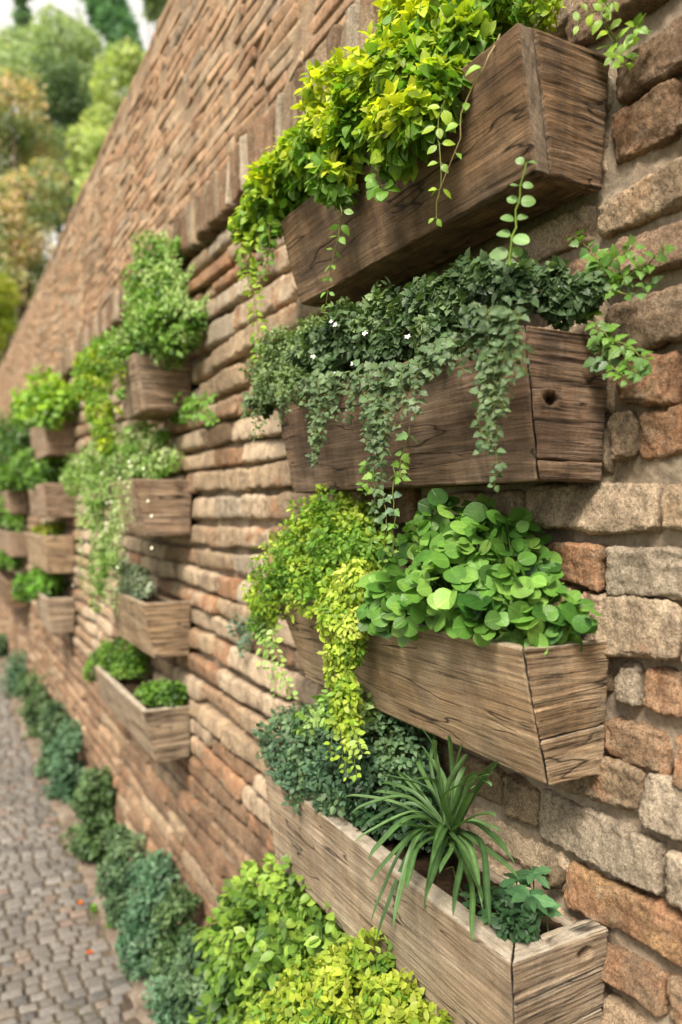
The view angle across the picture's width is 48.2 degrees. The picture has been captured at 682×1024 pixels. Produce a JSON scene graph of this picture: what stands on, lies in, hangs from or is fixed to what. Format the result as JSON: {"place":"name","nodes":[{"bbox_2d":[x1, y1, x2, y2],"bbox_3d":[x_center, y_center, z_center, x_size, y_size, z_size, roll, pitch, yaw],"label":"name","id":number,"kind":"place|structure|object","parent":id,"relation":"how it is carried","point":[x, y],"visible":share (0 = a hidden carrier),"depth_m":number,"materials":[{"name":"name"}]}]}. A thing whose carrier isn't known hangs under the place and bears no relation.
{"place":"outdoors","nodes":[
{"label":"outdoors","id":0,"kind":"place"},
{"bbox_2d":[0,495,25,533],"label":"leafy bush","id":1,"kind":"object","parent":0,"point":[15,522],"visible":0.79,"depth_m":7.63,"materials":[{"name":"green plant"}]},
{"bbox_2d":[0,680,141,1023],"bbox_3d":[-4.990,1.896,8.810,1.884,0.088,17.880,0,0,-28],"label":"cobbled path","id":2,"kind":"structure","parent":0,"point":[42,953],"depth_m":3.47,"materials":[{"name":"grey stone"}]},
{"bbox_2d":[0,653,156,1023],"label":"verge","id":3,"kind":"structure","parent":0,"point":[66,816],"depth_m":3.98,"materials":[{"name":"grey stone"}]},
{"bbox_2d":[0,631,8,656],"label":"foot shrub","id":4,"kind":"object","parent":3,"relation":"on","point":[4,648],"visible":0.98,"depth_m":9.74,"materials":[{"name":"green plant"}]},
{"bbox_2d":[0,648,27,698],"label":"foot shrub","id":5,"kind":"object","parent":3,"relation":"on","point":[12,679],"visible":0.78,"depth_m":7.75,"materials":[{"name":"green plant"}]},
{"bbox_2d":[13,666,50,737],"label":"foot shrub","id":6,"kind":"object","parent":3,"relation":"on","point":[33,699],"visible":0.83,"depth_m":6.32,"materials":[{"name":"green plant"}]},
{"bbox_2d":[32,697,70,776],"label":"foot shrub","id":7,"kind":"object","parent":3,"relation":"on","point":[52,713],"visible":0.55,"depth_m":5.33,"materials":[{"name":"green plant"}]},
{"bbox_2d":[41,718,84,804],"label":"foot shrub","id":8,"kind":"object","parent":3,"relation":"on","point":[66,766],"visible":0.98,"depth_m":4.85,"materials":[{"name":"green plant"}]},
{"bbox_2d":[57,762,117,864],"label":"foot shrub","id":9,"kind":"object","parent":3,"relation":"on","point":[94,793],"visible":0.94,"depth_m":4.01,"materials":[{"name":"green plant"}]},
{"bbox_2d":[88,903,99,913],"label":"weed","id":10,"kind":"object","parent":3,"relation":"on","point":[94,907],"visible":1,"depth_m":3.56,"materials":[{"name":"green plant"}]},
{"bbox_2d":[93,824,148,931],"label":"foot shrub","id":11,"kind":"object","parent":3,"relation":"on","point":[115,868],"visible":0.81,"depth_m":3.40,"materials":[{"name":"green plant"}]},
{"bbox_2d":[114,849,180,983],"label":"foot shrub","id":12,"kind":"object","parent":3,"relation":"on","point":[149,878],"visible":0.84,"depth_m":2.98,"materials":[{"name":"green plant"}]},
{"bbox_2d":[141,973,181,1023],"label":"foot shrub","id":13,"kind":"object","parent":3,"relation":"on","point":[164,1017],"visible":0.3,"depth_m":2.34,"materials":[{"name":"green plant"}]},
{"bbox_2d":[146,879,201,1022],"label":"foot shrub","id":14,"kind":"object","parent":3,"relation":"on","point":[178,904],"visible":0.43,"depth_m":2.67,"materials":[{"name":"green plant"}]},
{"bbox_2d":[160,933,226,1023],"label":"foot shrub","id":15,"kind":"object","parent":3,"relation":"on","point":[184,989],"visible":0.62,"depth_m":2.21,"materials":[{"name":"green plant"}]},
{"bbox_2d":[187,850,409,1023],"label":"climbing shrub","id":16,"kind":"object","parent":3,"relation":"on","point":[285,919],"visible":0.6,"depth_m":1.71,"materials":[{"name":"green plant"}]},
{"bbox_2d":[244,926,452,1023],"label":"golden shrub","id":17,"kind":"object","parent":3,"relation":"on","point":[366,988],"visible":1,"depth_m":1.25,"materials":[{"name":"yellow plant"}]},
{"bbox_2d":[0,0,157,323],"label":"sky","id":18,"kind":"structure","parent":0,"point":[66,6],"materials":[{"name":"white"}]},
{"bbox_2d":[59,420,184,613],"bbox_3d":[-0.939,0.024,3.204,0.337,0.817,1.812,0,0,-28],"label":"flowering trailer","id":19,"kind":"object","parent":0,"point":[94,476],"visible":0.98,"depth_m":3.06,"materials":[{"name":"green plant"}]},
{"bbox_2d":[227,0,515,367],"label":"golden creeper","id":20,"kind":"object","parent":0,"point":[409,61],"visible":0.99,"depth_m":1.29,"materials":[{"name":"green plant"}]},
{"label":"ground","id":21,"kind":"structure","parent":0,"visible":0},
{"bbox_2d":[0,273,21,360],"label":"hedge tree","id":22,"kind":"object","parent":21,"relation":"on","point":[8,325],"visible":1,"depth_m":13.93,"materials":[{"name":"green plant"}]},
{"bbox_2d":[0,0,34,319],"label":"conifer","id":23,"kind":"object","parent":21,"relation":"on","point":[21,15],"visible":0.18,"depth_m":54.87,"materials":[{"name":"green plant"}]},
{"bbox_2d":[0,61,72,365],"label":"flowering tree","id":24,"kind":"object","parent":21,"relation":"on","point":[21,256],"visible":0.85,"depth_m":15.27,"materials":[{"name":"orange plant"}]},
{"bbox_2d":[18,40,94,251],"bbox_3d":[-12.128,-8.495,31.939,3.740,21.280,4.482,0,0,-28],"label":"broadleaf tree","id":25,"kind":"object","parent":21,"relation":"on","point":[72,103],"visible":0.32,"depth_m":31.05,"materials":[{"name":"green plant"}]},
{"bbox_2d":[0,3,115,247],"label":"broadleaf tree","id":26,"kind":"object","parent":21,"relation":"on","point":[17,47],"visible":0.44,"depth_m":41.80,"materials":[{"name":"green plant"}]},
{"bbox_2d":[63,36,146,206],"bbox_3d":[-7.309,-6.323,24.029,2.700,16.950,3.230,0,0,-28],"label":"broadleaf tree","id":27,"kind":"object","parent":21,"relation":"on","point":[85,140],"visible":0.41,"depth_m":23.61,"materials":[{"name":"green plant"}]},
{"bbox_2d":[78,0,144,93],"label":"conifer","id":28,"kind":"object","parent":21,"relation":"on","point":[111,21],"visible":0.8,"depth_m":48.68,"materials":[{"name":"green plant"}]},
{"bbox_2d":[140,0,167,45],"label":"conifer","id":29,"kind":"object","parent":21,"relation":"on","point":[153,9],"visible":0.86,"depth_m":46.01,"materials":[{"name":"green plant"}]},
{"bbox_2d":[0,0,681,1023],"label":"brick wall","id":30,"kind":"structure","parent":21,"relation":"on","point":[206,116],"depth_m":2.13,"materials":[{"name":"brown brick"}]},
{"bbox_2d":[0,528,27,556],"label":"wooden planter","id":31,"kind":"object","parent":30,"relation":"attached to","point":[13,544],"visible":0.91,"depth_m":7.60,"materials":[{"name":"brown wood"}]},
{"bbox_2d":[0,491,28,513],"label":"wooden planter","id":32,"kind":"object","parent":30,"relation":"attached to","point":[16,503],"visible":0.82,"depth_m":7.60,"materials":[{"name":"brown wood"}]},
{"bbox_2d":[0,568,28,607],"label":"wooden planter","id":33,"kind":"object","parent":30,"relation":"attached to","point":[7,577],"visible":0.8,"depth_m":7.67,"materials":[{"name":"brown wood"}]},
{"bbox_2d":[0,549,24,573],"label":"leafy bush","id":34,"kind":"object","parent":33,"relation":"on","point":[8,562],"visible":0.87,"depth_m":7.88,"materials":[{"name":"green plant"}]},
{"bbox_2d":[8,364,83,431],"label":"fern like plant","id":35,"kind":"object","parent":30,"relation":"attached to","point":[45,404],"visible":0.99,"depth_m":5.04,"materials":[{"name":"green plant"}]},
{"bbox_2d":[25,532,74,572],"bbox_3d":[-2.145,0.285,5.587,0.207,0.254,1.121,0,0,-28],"label":"wooden planter","id":36,"kind":"object","parent":30,"relation":"attached to","point":[51,554],"visible":0.98,"depth_m":5.12,"materials":[{"name":"beige wood"}]},
{"bbox_2d":[31,518,65,535],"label":"sprigs","id":37,"kind":"object","parent":36,"relation":"on","point":[47,527],"visible":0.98,"depth_m":5.52,"materials":[{"name":"green plant"}]},
{"bbox_2d":[29,483,74,516],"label":"wooden planter","id":38,"kind":"object","parent":30,"relation":"attached to","point":[50,500],"visible":0.91,"depth_m":5.12,"materials":[{"name":"brown wood"}]},
{"bbox_2d":[0,448,69,491],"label":"leafy bush","id":39,"kind":"object","parent":38,"relation":"in","point":[31,473],"visible":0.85,"depth_m":5.72,"materials":[{"name":"green plant"}]},
{"bbox_2d":[29,419,74,461],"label":"wooden planter","id":40,"kind":"object","parent":30,"relation":"attached to","point":[51,443],"visible":0.8,"depth_m":5.13,"materials":[{"name":"brown wood"}]},
{"bbox_2d":[36,589,74,632],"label":"wooden planter","id":41,"kind":"object","parent":30,"relation":"attached to","point":[56,614],"visible":0.94,"depth_m":5.12,"materials":[{"name":"brown wood"}]},
{"bbox_2d":[10,563,68,603],"bbox_3d":[-2.333,0.547,5.863,0.323,0.438,1.353,0,0,-32],"label":"green mound","id":42,"kind":"object","parent":41,"relation":"in","point":[26,588],"visible":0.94,"depth_m":5.49,"materials":[{"name":"green plant"}]},
{"bbox_2d":[69,331,129,456],"bbox_3d":[-1.031,-0.512,3.322,0.245,0.568,1.081,0,0,-28],"label":"lime trailer","id":43,"kind":"object","parent":30,"relation":"attached to","point":[88,376],"visible":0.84,"depth_m":3.26,"materials":[{"name":"green plant"}]},
{"bbox_2d":[91,662,190,761],"bbox_3d":[-0.880,0.817,3.247,0.183,0.198,1.043,0,0,-28],"label":"wooden planter","id":44,"kind":"object","parent":30,"relation":"attached to","point":[161,733],"visible":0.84,"depth_m":2.83,"materials":[{"name":"brown wood"}]},
{"bbox_2d":[81,636,152,685],"bbox_3d":[-1.046,0.699,3.520,0.240,0.264,0.610,0,0,-28],"label":"green mound","id":45,"kind":"object","parent":44,"relation":"in","point":[119,661],"visible":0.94,"depth_m":3.43,"materials":[{"name":"green plant"}]},
{"bbox_2d":[134,677,187,707],"bbox_3d":[-0.689,0.687,2.897,0.159,0.126,0.299,0,0,-57],"label":"green mound","id":46,"kind":"object","parent":44,"relation":"on","point":[168,693],"visible":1,"depth_m":2.84,"materials":[{"name":"green plant"}]},
{"bbox_2d":[100,479,191,535],"bbox_3d":[-0.798,-0.015,3.059,0.218,0.210,0.653,0,0,-28],"label":"wooden planter","id":47,"kind":"object","parent":30,"relation":"attached to","point":[167,506],"visible":0.88,"depth_m":2.79,"materials":[{"name":"brown wood"}]},
{"bbox_2d":[108,588,190,657],"bbox_3d":[-0.786,0.432,3.071,0.183,0.209,0.643,0,0,-28],"label":"wooden planter","id":48,"kind":"object","parent":30,"relation":"attached to","point":[157,626],"visible":0.94,"depth_m":2.82,"materials":[{"name":"beige wood"}]},
{"bbox_2d":[112,554,157,599],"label":"silver herb","id":49,"kind":"object","parent":48,"relation":"on","point":[140,586],"visible":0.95,"depth_m":3.05,"materials":[{"name":"green plant"}]},
{"bbox_2d":[115,353,191,421],"bbox_3d":[-0.730,-0.470,2.937,0.212,0.203,0.374,0,0,-28],"label":"wooden planter","id":50,"kind":"object","parent":30,"relation":"attached to","point":[151,387],"visible":0.88,"depth_m":2.80,"materials":[{"name":"brown wood"}]},
{"bbox_2d":[95,229,209,377],"bbox_3d":[-0.765,-0.856,2.907,0.328,0.702,1.414,0,0,-28],"label":"leafy bush","id":51,"kind":"object","parent":50,"relation":"in","point":[158,317],"visible":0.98,"depth_m":2.73,"materials":[{"name":"green plant"}]},
{"bbox_2d":[170,391,219,426],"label":"wall tuft","id":52,"kind":"object","parent":30,"relation":"attached to","point":[187,407],"visible":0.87,"depth_m":2.60,"materials":[{"name":"green plant"}]},
{"bbox_2d":[226,613,252,657],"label":"wall weed","id":53,"kind":"object","parent":30,"relation":"attached to","point":[241,632],"depth_m":2.29,"materials":[{"name":"green plant"}]},
{"bbox_2d":[265,769,608,1023],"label":"wooden planter","id":54,"kind":"object","parent":30,"relation":"attached to","point":[486,975],"visible":0.76,"depth_m":1.16,"materials":[{"name":"brown wood"}]},
{"bbox_2d":[250,683,441,820],"bbox_3d":[-0.017,0.473,1.569,0.221,0.295,0.528,0,0,-28],"label":"blue green bush","id":55,"kind":"object","parent":54,"relation":"in","point":[307,748],"visible":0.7,"depth_m":1.47,"materials":[{"name":"green plant"}]},
{"bbox_2d":[345,727,518,940],"bbox_3d":[0.124,0.513,1.221,0.230,0.349,0.489,0,0,-28],"label":"spider plant","id":56,"kind":"object","parent":54,"relation":"in","point":[445,826],"visible":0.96,"depth_m":1.18,"materials":[{"name":"green plant"}]},
{"bbox_2d":[344,762,561,943],"bbox_3d":[0.185,0.551,1.279,0.173,0.169,0.506,0,0,-28],"label":"lobed herb","id":57,"kind":"object","parent":54,"relation":"on","point":[535,903],"visible":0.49,"depth_m":1.14,"materials":[{"name":"green plant"}]},
{"bbox_2d":[276,326,608,493],"bbox_3d":[0.117,-0.145,1.407,0.161,0.207,0.829,0,0,-28],"label":"wooden planter","id":58,"kind":"object","parent":30,"relation":"attached to","point":[552,424],"visible":0.66,"depth_m":1.13,"materials":[{"name":"brown wood"}]},
{"bbox_2d":[238,230,675,564],"bbox_3d":[0.072,-0.168,1.377,0.219,0.508,1.115,0,0,-28],"label":"ivy","id":59,"kind":"object","parent":58,"relation":"in","point":[435,319],"visible":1,"depth_m":1.16,"materials":[{"name":"green plant"}]},
{"bbox_2d":[489,157,536,265],"bbox_3d":[0.222,-0.382,0.974,0.036,0.128,0.064,0,0,-28],"label":"upright sprout","id":60,"kind":"object","parent":59,"relation":"attached to","point":[499,253],"visible":1,"depth_m":0.97,"materials":[{"name":"green plant"}]},
{"bbox_2d":[278,593,608,785],"bbox_3d":[0.119,0.278,1.395,0.168,0.200,0.813,0,0,-28],"label":"wooden planter","id":61,"kind":"object","parent":30,"relation":"attached to","point":[537,714],"visible":0.76,"depth_m":1.09,"materials":[{"name":"beige wood"}]},
{"bbox_2d":[241,483,397,698],"bbox_3d":[-0.059,0.169,1.617,0.223,0.476,0.497,0,0,-28],"label":"fine leaf creeper","id":62,"kind":"object","parent":61,"relation":"in","point":[310,552],"visible":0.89,"depth_m":1.57,"materials":[{"name":"green plant"}]},
{"bbox_2d":[312,555,379,782],"bbox_3d":[0.025,0.277,1.384,0.152,0.394,0.202,0,0,-28],"label":"trailing lime plant","id":63,"kind":"object","parent":61,"relation":"in","point":[340,600],"visible":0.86,"depth_m":1.35,"materials":[{"name":"green plant"}]},
{"bbox_2d":[356,488,601,659],"bbox_3d":[0.194,0.088,1.183,0.241,0.254,0.483,0,0,-28],"label":"round leaf plant","id":64,"kind":"object","parent":61,"relation":"on","point":[464,575],"visible":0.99,"depth_m":1.12,"materials":[{"name":"green plant"}]},
{"bbox_2d":[280,23,609,308],"bbox_3d":[0.122,-0.553,1.387,0.171,0.185,0.792,0,0,-28],"label":"wooden planter","id":65,"kind":"object","parent":30,"relation":"attached to","point":[539,97],"visible":0.85,"depth_m":1.13,"materials":[{"name":"brown wood"}]},
{"bbox_2d":[492,0,565,37],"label":"feathery herb","id":66,"kind":"object","parent":65,"relation":"in","point":[540,10],"visible":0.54,"depth_m":1.13,"materials":[{"name":"green plant"}]},
{"bbox_2d":[573,0,649,72],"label":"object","id":67,"kind":"object","parent":30,"relation":"attached to","point":[630,40],"depth_m":1.03,"materials":[{"name":"green plant"}]},
{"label":"wooden planter","id":68,"kind":"object","parent":30,"relation":"attached to","visible":0},
{"bbox_2d":[0,475,27,492],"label":"leafy bush","id":69,"kind":"object","parent":68,"relation":"in","point":[16,488],"visible":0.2,"depth_m":7.41,"materials":[{"name":"green plant"}]},
{"bbox_2d":[0,408,30,475],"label":"dark bush","id":70,"kind":"object","parent":68,"relation":"in","point":[11,440],"visible":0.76,"depth_m":7.03,"materials":[{"name":"green plant"}]}
]}

